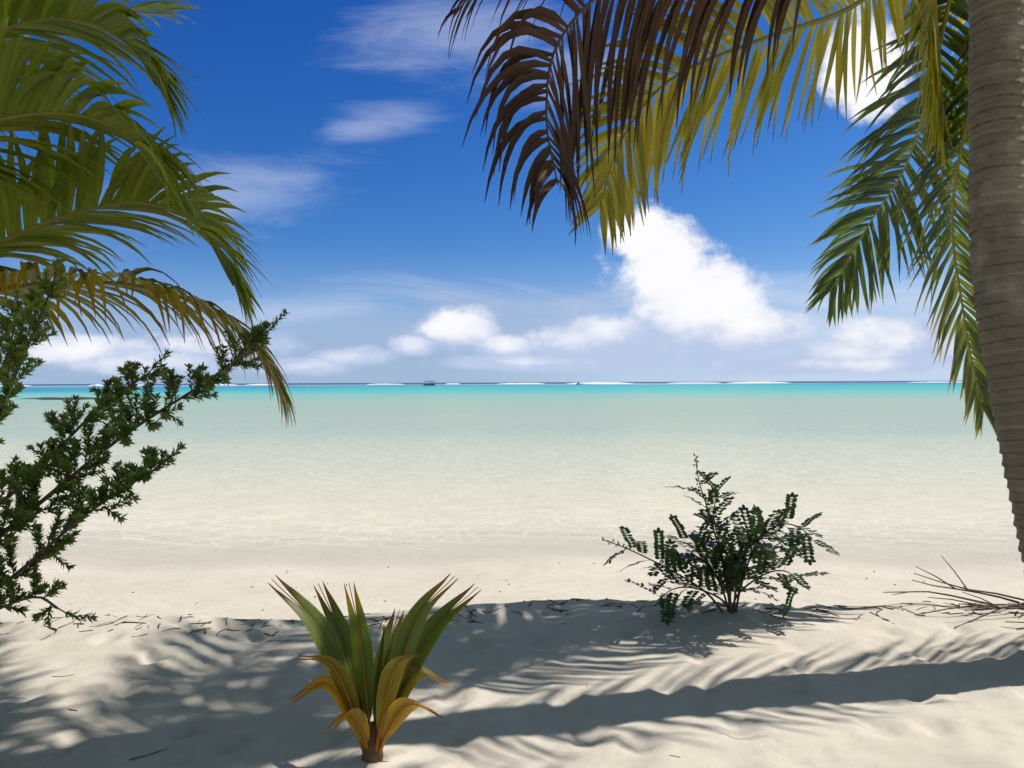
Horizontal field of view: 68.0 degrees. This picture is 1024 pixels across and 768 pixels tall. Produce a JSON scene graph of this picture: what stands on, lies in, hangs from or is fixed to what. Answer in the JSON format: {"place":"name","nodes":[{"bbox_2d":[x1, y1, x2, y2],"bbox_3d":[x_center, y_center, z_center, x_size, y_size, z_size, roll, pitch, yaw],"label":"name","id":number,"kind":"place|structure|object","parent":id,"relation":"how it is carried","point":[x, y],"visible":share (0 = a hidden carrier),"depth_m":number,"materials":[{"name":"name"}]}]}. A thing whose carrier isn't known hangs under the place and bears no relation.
{"place":"outdoors","nodes":[
{"label":"outdoors","id":0,"kind":"place"},
{"bbox_2d":[0,0,977,383],"label":"sky","id":1,"kind":"structure","parent":0,"point":[339,127],"materials":[{"name":"blue"}]},
{"bbox_2d":[0,381,1003,476],"bbox_3d":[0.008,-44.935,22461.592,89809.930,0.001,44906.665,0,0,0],"label":"lagoon water","id":2,"kind":"structure","parent":0,"point":[819,428],"depth_m":33.08,"materials":[{"name":"teal liquid"}]},
{"bbox_2d":[22,397,132,399],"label":"sandbar","id":3,"kind":"structure","parent":2,"relation":"on","point":[58,398],"depth_m":104.38,"materials":[{"name":"sand"}]},
{"bbox_2d":[423,381,435,385],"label":"cruiser boat","id":4,"kind":"object","parent":2,"relation":"on","point":[430,384],"visible":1,"depth_m":558.50,"materials":[{"name":"paint"}]},
{"bbox_2d":[0,382,922,385],"bbox_3d":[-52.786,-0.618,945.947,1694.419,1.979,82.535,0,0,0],"label":"reef breakers","id":5,"kind":"object","parent":2,"relation":"on","point":[519,383],"visible":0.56,"depth_m":961.97,"materials":[{"name":"liquid"}]},
{"bbox_2d":[0,474,1023,767],"bbox_3d":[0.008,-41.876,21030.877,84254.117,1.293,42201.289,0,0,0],"label":"beach ground","id":6,"kind":"structure","parent":0,"point":[742,686],"depth_m":4.81,"materials":[{"name":"beige sand"}]},
{"bbox_2d":[0,253,288,627],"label":"shrub","id":7,"kind":"object","parent":6,"relation":"on","point":[65,463],"depth_m":2.99,"materials":[{"name":"green plant"}]},
{"bbox_2d":[0,0,295,429],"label":"palm","id":8,"kind":"object","parent":6,"relation":"on","point":[139,180],"visible":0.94,"depth_m":3.74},
{"bbox_2d":[268,574,480,762],"bbox_3d":[-0.556,1.218,3.177,0.684,0.896,0.625,0,0,20],"label":"young coconut palm","id":9,"kind":"object","parent":6,"relation":"on","point":[358,683],"visible":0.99,"depth_m":3.09,"materials":[{"name":"green plant"}]},
{"bbox_2d":[0,563,1022,759],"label":"beach litter","id":10,"kind":"object","parent":6,"relation":"on","point":[386,619],"visible":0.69,"depth_m":5.10,"materials":[{"name":"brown wood"}]},
{"bbox_2d":[602,453,839,624],"bbox_3d":[1.396,1.037,5.045,1.441,1.164,0.860,0,0,24],"label":"shrub","id":11,"kind":"object","parent":6,"relation":"on","point":[726,559],"depth_m":4.97,"materials":[{"name":"green plant"}]},
{"bbox_2d":[569,0,1023,562],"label":"palm","id":12,"kind":"object","parent":6,"relation":"on","point":[933,105],"depth_m":4.47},
{"bbox_2d":[437,0,800,244],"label":"dry palm fronds","id":13,"kind":"object","parent":12,"relation":"attached to","point":[514,73],"visible":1,"depth_m":3.78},
{"bbox_2d":[883,556,1023,629],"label":"dry twigs","id":14,"kind":"object","parent":6,"relation":"on","point":[990,605],"visible":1,"depth_m":5.26,"materials":[{"name":"brown wood"}]}
]}

